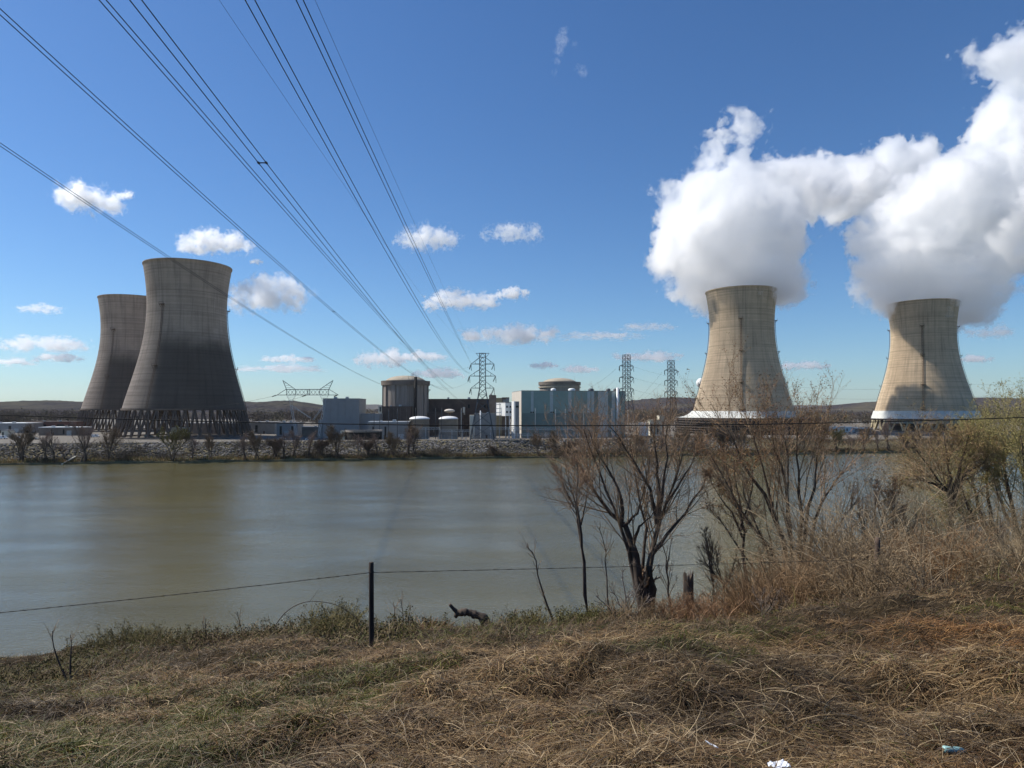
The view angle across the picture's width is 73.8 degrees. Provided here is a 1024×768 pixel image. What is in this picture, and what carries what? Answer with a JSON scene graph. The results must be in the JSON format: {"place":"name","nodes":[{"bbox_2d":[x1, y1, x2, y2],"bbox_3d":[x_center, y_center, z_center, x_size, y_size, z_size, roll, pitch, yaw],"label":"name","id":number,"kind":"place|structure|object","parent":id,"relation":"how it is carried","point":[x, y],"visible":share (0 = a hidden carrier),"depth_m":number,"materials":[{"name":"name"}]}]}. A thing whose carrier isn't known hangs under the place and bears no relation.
{"place":"outdoors","nodes":[
{"label":"outdoors","id":0,"kind":"place"},
{"bbox_2d":[0,143,379,383],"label":"power line","id":1,"kind":"object","parent":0,"point":[143,239],"visible":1,"depth_m":129.38,"materials":[{"name":"metal"}]},
{"bbox_2d":[0,8,442,389],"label":"power line","id":2,"kind":"object","parent":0,"point":[333,311],"visible":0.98,"depth_m":56.86,"materials":[{"name":"metal"}]},
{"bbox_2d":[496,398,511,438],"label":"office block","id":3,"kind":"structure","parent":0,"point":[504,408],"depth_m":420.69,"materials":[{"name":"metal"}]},
{"bbox_2d":[0,438,1019,464],"bbox_3d":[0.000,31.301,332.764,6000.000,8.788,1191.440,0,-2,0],"label":"river bank","id":4,"kind":"structure","parent":0,"point":[295,459],"depth_m":303.29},
{"bbox_2d":[5,422,38,460],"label":"bankside tree","id":5,"kind":"object","parent":4,"relation":"on","point":[25,437],"visible":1,"depth_m":277.05,"materials":[{"name":"brown plant"}]},
{"bbox_2d":[63,418,96,461],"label":"bankside tree","id":6,"kind":"object","parent":4,"relation":"on","point":[83,439],"visible":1,"depth_m":277.89,"materials":[{"name":"brown plant"}]},
{"bbox_2d":[97,424,125,458],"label":"bankside tree","id":7,"kind":"object","parent":4,"relation":"on","point":[108,440],"visible":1,"depth_m":281.96,"materials":[{"name":"brown plant"}]},
{"bbox_2d":[156,425,192,460],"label":"bankside tree","id":8,"kind":"object","parent":4,"relation":"on","point":[174,437],"visible":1,"depth_m":283.51,"materials":[{"name":"brown plant"}]},
{"bbox_2d":[246,430,262,458],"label":"bankside tree","id":9,"kind":"object","parent":4,"relation":"on","point":[252,442],"visible":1,"depth_m":291.00,"materials":[{"name":"brown plant"}]},
{"bbox_2d":[265,436,282,456],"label":"bankside tree","id":10,"kind":"object","parent":4,"relation":"on","point":[274,446],"visible":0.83,"depth_m":292.90,"materials":[{"name":"brown plant"}]},
{"bbox_2d":[272,432,292,456],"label":"bankside tree","id":11,"kind":"object","parent":4,"relation":"on","point":[282,439],"visible":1,"depth_m":292.05,"materials":[{"name":"brown plant"}]},
{"bbox_2d":[314,436,329,456],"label":"bankside tree","id":12,"kind":"object","parent":4,"relation":"on","point":[320,444],"visible":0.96,"depth_m":296.72,"materials":[{"name":"brown plant"}]},
{"bbox_2d":[325,424,345,456],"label":"bankside tree","id":13,"kind":"object","parent":4,"relation":"on","point":[331,431],"visible":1,"depth_m":295.33,"materials":[{"name":"brown plant"}]},
{"bbox_2d":[0,438,752,459],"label":"riprap","id":14,"kind":"object","parent":4,"relation":"on","point":[386,445],"visible":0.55,"depth_m":304.94,"materials":[{"name":"stone"}]},
{"bbox_2d":[384,431,401,456],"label":"bankside tree","id":15,"kind":"object","parent":4,"relation":"on","point":[393,440],"visible":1,"depth_m":301.05,"materials":[{"name":"brown plant"}]},
{"bbox_2d":[403,421,422,455],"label":"bankside tree","id":16,"kind":"object","parent":4,"relation":"on","point":[410,430],"visible":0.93,"depth_m":306.35,"materials":[{"name":"brown plant"}]},
{"bbox_2d":[468,353,495,439],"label":"lattice pylon","id":17,"kind":"object","parent":4,"relation":"on","point":[479,356],"visible":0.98,"depth_m":334.12,"materials":[{"name":"metal"}]},
{"bbox_2d":[99,0,451,387],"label":"power line","id":18,"kind":"object","parent":17,"relation":"hanging from","point":[224,137],"visible":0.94,"depth_m":49.18,"materials":[{"name":"metal"}]},
{"bbox_2d":[129,0,461,401],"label":"power line","id":19,"kind":"object","parent":17,"relation":"hanging from","point":[265,162],"visible":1,"depth_m":47.96,"materials":[{"name":"metal"}]},
{"bbox_2d":[245,0,468,372],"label":"power line","id":20,"kind":"object","parent":17,"relation":"hanging from","point":[329,140],"visible":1,"depth_m":46.13,"materials":[{"name":"metal"}]},
{"bbox_2d":[296,0,467,357],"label":"power line","id":21,"kind":"object","parent":17,"relation":"hanging from","point":[364,134],"visible":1,"depth_m":43.29,"materials":[{"name":"metal"}]},
{"bbox_2d":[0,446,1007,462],"bbox_3d":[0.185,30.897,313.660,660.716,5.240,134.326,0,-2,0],"label":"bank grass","id":22,"kind":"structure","parent":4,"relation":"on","point":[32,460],"depth_m":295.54,"materials":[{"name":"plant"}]},
{"bbox_2d":[0,433,1020,462],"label":"bank brush","id":23,"kind":"object","parent":4,"relation":"on","point":[131,453],"visible":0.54,"depth_m":307.09,"materials":[{"name":"plant"}]},
{"bbox_2d":[700,425,739,453],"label":"bankside tree","id":24,"kind":"object","parent":4,"relation":"on","point":[722,437],"visible":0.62,"depth_m":328.21,"materials":[{"name":"brown plant"}]},
{"bbox_2d":[855,424,876,450],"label":"bankside tree","id":25,"kind":"object","parent":4,"relation":"on","point":[866,432],"visible":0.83,"depth_m":345.22,"materials":[{"name":"brown plant"}]},
{"bbox_2d":[879,414,896,450],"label":"bankside tree","id":26,"kind":"object","parent":4,"relation":"on","point":[885,430],"visible":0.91,"depth_m":348.25,"materials":[{"name":"brown plant"}]},
{"bbox_2d":[0,451,1023,657],"bbox_3d":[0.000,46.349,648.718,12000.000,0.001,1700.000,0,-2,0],"label":"river","id":27,"kind":"structure","parent":0,"point":[75,534],"depth_m":117.48,"materials":[{"name":"liquid"}]},
{"bbox_2d":[0,555,1023,767],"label":"bank","id":28,"kind":"structure","parent":0,"point":[606,653],"depth_m":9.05,"materials":[{"name":"plant"}]},
{"bbox_2d":[44,617,80,681],"bbox_3d":[-11.211,6.773,16.987,1.117,2.003,0.545,0,-2,0],"label":"sapling","id":29,"kind":"object","parent":28,"relation":"on","point":[71,652],"visible":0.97,"depth_m":16.92,"materials":[{"name":"brown plant"}]},
{"bbox_2d":[0,641,126,674],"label":"crest bush","id":30,"kind":"object","parent":28,"relation":"on","point":[53,661],"visible":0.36,"depth_m":25.06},
{"bbox_2d":[35,627,121,661],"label":"crest bush","id":31,"kind":"object","parent":28,"relation":"on","point":[86,645],"visible":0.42,"depth_m":30.33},
{"bbox_2d":[0,649,161,688],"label":"crest bush","id":32,"kind":"object","parent":28,"relation":"on","point":[54,676],"visible":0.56,"depth_m":17.27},
{"bbox_2d":[66,617,192,653],"bbox_3d":[-16.635,11.595,30.705,2.930,3.382,8.961,0,-2,0],"label":"crest bush","id":33,"kind":"object","parent":28,"relation":"on","point":[123,635],"visible":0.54,"depth_m":29.54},
{"bbox_2d":[106,622,226,652],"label":"crest bush","id":34,"kind":"object","parent":28,"relation":"on","point":[176,638],"visible":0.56,"depth_m":27.70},
{"bbox_2d":[156,617,282,657],"bbox_3d":[-10.654,9.591,25.647,3.569,2.188,8.865,0,-2,0],"label":"crest bush","id":35,"kind":"object","parent":28,"relation":"on","point":[211,639],"visible":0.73,"depth_m":24.91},
{"bbox_2d":[235,613,337,644],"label":"crest bush","id":36,"kind":"object","parent":28,"relation":"on","point":[272,629],"visible":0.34,"depth_m":23.50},
{"bbox_2d":[260,596,368,638],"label":"crest bush","id":37,"kind":"object","parent":28,"relation":"on","point":[341,622],"visible":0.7,"depth_m":25.71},
{"bbox_2d":[369,562,373,646],"bbox_3d":[-3.058,4.950,14.825,0.144,2.141,0.131,0,-2,0],"label":"fence post","id":38,"kind":"object","parent":28,"relation":"on","point":[371,602],"visible":0.92,"depth_m":14.79,"materials":[{"name":"metal"}]},
{"bbox_2d":[0,572,370,612],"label":"barbed wire","id":39,"kind":"object","parent":38,"relation":"attached to","point":[180,593],"visible":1,"depth_m":13.60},
{"bbox_2d":[372,559,875,572],"bbox_3d":[4.314,4.830,18.262,16.330,1.241,0.044,1,-2,-25],"label":"barbed wire","id":40,"kind":"object","parent":38,"relation":"attached to","point":[597,567],"visible":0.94,"depth_m":17.08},
{"bbox_2d":[314,606,430,644],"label":"crest bush","id":41,"kind":"object","parent":28,"relation":"on","point":[383,632],"visible":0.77,"depth_m":17.97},
{"bbox_2d":[413,612,455,629],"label":"crest bush","id":42,"kind":"object","parent":28,"relation":"on","point":[434,623],"visible":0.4,"depth_m":26.64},
{"bbox_2d":[449,603,491,624],"bbox_3d":[-1.492,8.687,24.928,1.664,1.369,0.496,0,-2,0],"label":"driftwood","id":43,"kind":"object","parent":28,"relation":"on","point":[464,612],"visible":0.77,"depth_m":24.81,"materials":[{"name":"brown wood"}]},
{"bbox_2d":[493,604,563,627],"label":"crest bush","id":44,"kind":"object","parent":28,"relation":"on","point":[530,614],"visible":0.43,"depth_m":26.65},
{"bbox_2d":[516,537,552,622],"bbox_3d":[1.124,9.387,32.422,1.872,5.103,0.658,0,-2,0],"label":"bare tree","id":45,"kind":"object","parent":28,"relation":"on","point":[545,602],"visible":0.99,"depth_m":32.52,"materials":[{"name":"brown plant"}]},
{"bbox_2d":[539,446,601,616],"bbox_3d":[2.961,7.523,33.334,3.525,9.237,3.042,-1,-2,28],"label":"bare tree","id":46,"kind":"object","parent":28,"relation":"on","point":[577,508],"visible":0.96,"depth_m":33.71,"materials":[{"name":"brown plant"}]},
{"bbox_2d":[549,602,621,625],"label":"crest bush","id":47,"kind":"object","parent":28,"relation":"on","point":[594,612],"visible":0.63,"depth_m":27.80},
{"bbox_2d":[592,520,614,605],"bbox_3d":[4.638,9.236,33.728,1.062,5.342,1.656,0,-2,-12],"label":"bare tree","id":48,"kind":"object","parent":28,"relation":"on","point":[605,549],"visible":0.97,"depth_m":34.07,"materials":[{"name":"brown plant"}]},
{"bbox_2d":[590,549,653,619],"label":"bare shrub","id":49,"kind":"object","parent":28,"relation":"on","point":[628,594],"visible":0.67,"depth_m":27.76,"materials":[{"name":"brown plant"}]},
{"bbox_2d":[520,381,747,611],"bbox_3d":[6.257,6.307,35.988,11.736,13.429,7.256,0,-2,-12],"label":"bare tree","id":50,"kind":"object","parent":28,"relation":"on","point":[639,573],"visible":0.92,"depth_m":35.65,"materials":[{"name":"brown plant"}]},
{"bbox_2d":[584,592,698,623],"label":"bramble thicket","id":51,"kind":"object","parent":28,"relation":"on","point":[649,614],"visible":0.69,"depth_m":24.88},
{"bbox_2d":[648,519,678,608],"bbox_3d":[7.654,9.408,34.382,1.291,5.565,2.334,-1,-3,35],"label":"bare tree","id":52,"kind":"object","parent":28,"relation":"on","point":[668,578],"visible":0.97,"depth_m":34.32,"materials":[{"name":"brown plant"}]},
{"bbox_2d":[683,570,693,610],"bbox_3d":[7.922,9.506,30.665,0.565,2.428,0.562,0,-2,0],"label":"broken stump","id":53,"kind":"object","parent":28,"relation":"on","point":[688,586],"visible":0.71,"depth_m":30.51,"materials":[{"name":"wood"}]},
{"bbox_2d":[636,587,755,623],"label":"bramble thicket","id":54,"kind":"object","parent":28,"relation":"on","point":[690,609],"visible":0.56,"depth_m":25.59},
{"bbox_2d":[698,522,721,602],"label":"bare shrub","id":55,"kind":"object","parent":28,"relation":"on","point":[707,541],"visible":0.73,"depth_m":34.69,"materials":[{"name":"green plant"}]},
{"bbox_2d":[680,535,741,604],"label":"bare shrub","id":56,"kind":"object","parent":28,"relation":"on","point":[716,566],"visible":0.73,"depth_m":33.52,"materials":[{"name":"brown plant"}]},
{"bbox_2d":[699,437,770,578],"bbox_3d":[11.863,7.836,37.162,3.900,10.002,3.232,0,-2,0],"label":"bare tree","id":57,"kind":"object","parent":28,"relation":"on","point":[722,489],"visible":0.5,"depth_m":36.71,"materials":[{"name":"brown plant"}]},
{"bbox_2d":[749,587,791,616],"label":"bare shrub","id":58,"kind":"object","parent":28,"relation":"on","point":[769,606],"visible":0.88,"depth_m":20.43,"materials":[{"name":"brown plant"}]},
{"bbox_2d":[680,542,863,619],"bbox_3d":[9.191,7.662,25.483,6.010,5.007,9.434,0,-2,0],"label":"bramble thicket","id":59,"kind":"object","parent":28,"relation":"on","point":[745,592],"visible":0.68,"depth_m":23.71,"materials":[{"name":"plant"}]},
{"bbox_2d":[660,336,895,580],"bbox_3d":[13.706,4.810,35.037,12.538,14.619,7.780,0,-2,0],"label":"bare tree","id":60,"kind":"object","parent":28,"relation":"on","point":[775,440],"visible":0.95,"depth_m":34.15,"materials":[{"name":"brown plant"}]},
{"bbox_2d":[767,759,790,767],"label":"paper bag","id":61,"kind":"object","parent":28,"relation":"on","point":[783,763],"visible":0.94,"depth_m":3.27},
{"bbox_2d":[701,504,859,597],"bbox_3d":[12.423,8.890,32.365,6.478,7.605,12.290,0,-2,0],"label":"bramble thicket","id":62,"kind":"object","parent":28,"relation":"on","point":[737,568],"visible":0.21,"depth_m":32.38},
{"bbox_2d":[717,448,996,601],"bbox_3d":[13.675,6.341,27.388,9.667,8.028,12.923,0,-2,0],"label":"bramble thicket","id":63,"kind":"object","parent":28,"relation":"on","point":[837,543],"visible":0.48,"depth_m":27.03,"materials":[{"name":"plant"}]},
{"bbox_2d":[842,478,905,556],"bbox_3d":[15.277,6.958,28.927,2.310,5.840,2.828,0,-2,0],"label":"bare shrub","id":64,"kind":"object","parent":28,"relation":"on","point":[862,503],"visible":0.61,"depth_m":29.15,"materials":[{"name":"brown plant"}]},
{"bbox_2d":[768,508,997,605],"bbox_3d":[11.377,5.942,21.250,5.217,4.882,10.055,0,-2,0],"label":"bramble thicket","id":65,"kind":"object","parent":28,"relation":"on","point":[855,586],"visible":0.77,"depth_m":20.70,"materials":[{"name":"plant"}]},
{"bbox_2d":[866,465,930,550],"bbox_3d":[18.438,7.146,32.825,2.544,6.543,2.493,1,-3,-34],"label":"bare shrub","id":66,"kind":"object","parent":28,"relation":"on","point":[894,485],"visible":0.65,"depth_m":32.74,"materials":[{"name":"brown plant"}]},
{"bbox_2d":[791,458,1023,567],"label":"bramble thicket","id":67,"kind":"object","parent":28,"relation":"on","point":[921,516],"visible":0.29,"depth_m":30.44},
{"bbox_2d":[890,495,931,546],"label":"bare shrub","id":68,"kind":"object","parent":28,"relation":"on","point":[903,514],"visible":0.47,"depth_m":30.87,"materials":[{"name":"brown plant"}]},
{"bbox_2d":[843,510,1023,588],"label":"bramble thicket","id":69,"kind":"object","parent":28,"relation":"on","point":[946,558],"visible":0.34,"depth_m":24.34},
{"bbox_2d":[850,391,1023,553],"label":"bare tree","id":70,"kind":"object","parent":28,"relation":"on","point":[950,451],"visible":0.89,"depth_m":37.44,"materials":[{"name":"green plant"}]},
{"bbox_2d":[885,506,1023,583],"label":"bramble thicket","id":71,"kind":"object","parent":28,"relation":"on","point":[1008,562],"visible":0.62,"depth_m":23.06,"materials":[{"name":"plant"}]},
{"bbox_2d":[911,470,1023,575],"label":"bramble thicket","id":72,"kind":"object","parent":28,"relation":"on","point":[986,522],"visible":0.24,"depth_m":32.11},
{"bbox_2d":[919,489,1023,560],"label":"bramble thicket","id":73,"kind":"object","parent":28,"relation":"on","point":[1016,521],"visible":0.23,"depth_m":30.25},
{"bbox_2d":[924,397,1022,558],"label":"willow tree","id":74,"kind":"object","parent":28,"relation":"on","point":[975,424],"visible":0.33,"depth_m":39.62,"materials":[{"name":"green plant"}]},
{"bbox_2d":[942,372,1023,557],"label":"willow tree","id":75,"kind":"object","parent":28,"relation":"on","point":[1017,455],"visible":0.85,"depth_m":37.01,"materials":[{"name":"green plant"}]},
{"bbox_2d":[959,512,1013,565],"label":"bare shrub","id":76,"kind":"object","parent":28,"relation":"on","point":[1005,526],"visible":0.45,"depth_m":29.73,"materials":[{"name":"brown plant"}]},
{"bbox_2d":[0,397,1023,412],"bbox_3d":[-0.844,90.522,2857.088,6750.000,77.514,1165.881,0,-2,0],"label":"hills","id":77,"kind":"structure","parent":0,"point":[249,406],"depth_m":2677.14,"materials":[{"name":"plant"}]},
{"bbox_2d":[0,419,1023,442],"bbox_3d":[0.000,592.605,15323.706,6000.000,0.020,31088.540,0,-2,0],"label":"island ground","id":78,"kind":"structure","parent":0,"point":[71,439],"depth_m":451.94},
{"bbox_2d":[0,422,43,432],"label":"warehouse","id":79,"kind":"structure","parent":78,"relation":"on","point":[16,426],"depth_m":519.18,"materials":[{"name":"metal"}]},
{"bbox_2d":[26,420,91,426],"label":"low building","id":80,"kind":"structure","parent":78,"relation":"on","point":[60,423],"depth_m":539.18,"materials":[{"name":"brick"}]},
{"bbox_2d":[38,426,91,435],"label":"flat roof building","id":81,"kind":"structure","parent":78,"relation":"on","point":[56,431],"depth_m":469.11,"materials":[{"name":"grey concrete"}]},
{"bbox_2d":[76,294,184,431],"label":"cooling tower","id":82,"kind":"structure","parent":78,"relation":"on","point":[122,320],"depth_m":561.34,"materials":[{"name":"concrete"}]},
{"bbox_2d":[110,258,254,439],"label":"cooling tower","id":83,"kind":"structure","parent":78,"relation":"on","point":[185,361],"depth_m":428.72,"materials":[{"name":"concrete"}]},
{"bbox_2d":[185,422,243,432],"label":"grey wall building","id":84,"kind":"structure","parent":78,"relation":"on","point":[204,429],"depth_m":519.10,"materials":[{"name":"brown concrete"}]},
{"bbox_2d":[250,420,276,433],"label":"grey annexe","id":85,"kind":"structure","parent":78,"relation":"on","point":[265,428],"depth_m":499.16,"materials":[{"name":"metal"}]},
{"bbox_2d":[276,421,302,435],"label":"round roof shed","id":86,"kind":"structure","parent":78,"relation":"on","point":[282,428],"depth_m":459.20,"materials":[{"name":"metal"}]},
{"bbox_2d":[272,380,337,435],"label":"portal pylon","id":87,"kind":"object","parent":78,"relation":"on","point":[307,393],"visible":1,"depth_m":371.00,"materials":[{"name":"metal"}]},
{"bbox_2d":[301,426,317,436],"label":"building","id":88,"kind":"structure","parent":78,"relation":"on","point":[307,429],"depth_m":449.17,"materials":[{"name":"grey concrete"}]},
{"bbox_2d":[318,397,382,437],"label":"metal building","id":89,"kind":"structure","parent":78,"relation":"on","point":[347,410],"depth_m":430.36,"materials":[{"name":"metal"}]},
{"bbox_2d":[340,430,382,439],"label":"open tank","id":90,"kind":"object","parent":78,"relation":"on","point":[349,434],"visible":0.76,"depth_m":339.92,"materials":[{"name":"concrete"}]},
{"bbox_2d":[368,419,409,439],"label":"shed","id":91,"kind":"structure","parent":78,"relation":"on","point":[393,428],"depth_m":399.33,"materials":[{"name":"metal"}]},
{"bbox_2d":[378,405,412,420],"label":"auxiliary building","id":92,"kind":"structure","parent":78,"relation":"on","point":[404,413],"depth_m":445.62,"materials":[{"name":"metal"}]},
{"bbox_2d":[381,376,429,416],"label":"reactor building","id":93,"kind":"structure","parent":78,"relation":"on","point":[413,391],"depth_m":457.13,"materials":[{"name":"concrete"}]},
{"bbox_2d":[409,414,429,438],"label":"storage tank","id":94,"kind":"object","parent":78,"relation":"on","point":[424,420],"visible":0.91,"depth_m":399.50,"materials":[{"name":"metal"}]},
{"bbox_2d":[439,414,457,438],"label":"storage tank","id":95,"kind":"object","parent":78,"relation":"on","point":[449,420],"visible":0.91,"depth_m":402.45,"materials":[{"name":"metal"}]},
{"bbox_2d":[428,394,495,435],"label":"turbine hall","id":96,"kind":"structure","parent":78,"relation":"on","point":[466,407],"depth_m":473.62,"materials":[{"name":"metal"}]},
{"bbox_2d":[470,411,495,438],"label":"equipment building","id":97,"kind":"structure","parent":78,"relation":"on","point":[482,421],"depth_m":414.73,"materials":[{"name":"metal"}]},
{"bbox_2d":[496,397,508,435],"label":"service building","id":98,"kind":"structure","parent":78,"relation":"on","point":[502,422],"depth_m":469.46,"materials":[{"name":"grey concrete"}]},
{"bbox_2d":[0,405,1023,425],"bbox_3d":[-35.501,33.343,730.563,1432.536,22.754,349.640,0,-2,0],"label":"woods","id":99,"kind":"object","parent":78,"relation":"on","point":[302,417],"visible":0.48,"depth_m":718.05,"materials":[{"name":"plant"}]},
{"bbox_2d":[512,388,624,437],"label":"green hall","id":100,"kind":"structure","parent":78,"relation":"on","point":[531,402],"depth_m":434.19,"materials":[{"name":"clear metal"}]},
{"bbox_2d":[618,354,635,431],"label":"lattice pylon","id":101,"kind":"object","parent":78,"relation":"on","point":[627,372],"visible":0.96,"depth_m":399.44,"materials":[{"name":"metal"}]},
{"bbox_2d":[663,360,679,431],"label":"lattice pylon","id":102,"kind":"object","parent":78,"relation":"on","point":[670,376],"visible":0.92,"depth_m":439.67,"materials":[{"name":"metal"}]},
{"bbox_2d":[674,285,829,434],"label":"cooling tower","id":103,"kind":"structure","parent":78,"relation":"on","point":[742,312],"depth_m":508.57,"materials":[{"name":"beige concrete"}]},
{"bbox_2d":[871,298,981,431],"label":"cooling tower","id":104,"kind":"structure","parent":78,"relation":"on","point":[924,360],"depth_m":551.76,"materials":[{"name":"beige concrete"}]},
{"bbox_2d":[0,414,1023,425],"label":"roadside cable","id":105,"kind":"object","parent":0,"point":[503,425],"visible":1,"depth_m":27.76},
{"bbox_2d":[0,407,1023,418],"bbox_3d":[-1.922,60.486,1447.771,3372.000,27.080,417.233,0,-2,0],"label":"distant hills","id":106,"kind":"structure","parent":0,"point":[207,414],"depth_m":1409.89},
{"bbox_2d":[0,0,1023,404],"label":"sky","id":107,"kind":"structure","parent":0,"point":[575,178],"materials":[{"name":"blue"}]},
{"bbox_2d":[512,401,518,438],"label":"stair tower","id":108,"kind":"structure","parent":0,"point":[515,412],"depth_m":413.77,"materials":[{"name":"white metal"}]},
{"bbox_2d":[41,437,995,442],"bbox_3d":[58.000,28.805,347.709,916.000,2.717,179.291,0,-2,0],"label":"dike road","id":109,"kind":"structure","parent":0,"point":[343,440],"depth_m":319.71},
{"bbox_2d":[538,378,580,390],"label":"reactor building","id":110,"kind":"structure","parent":0,"point":[561,384],"depth_m":487.92,"materials":[{"name":"concrete"}]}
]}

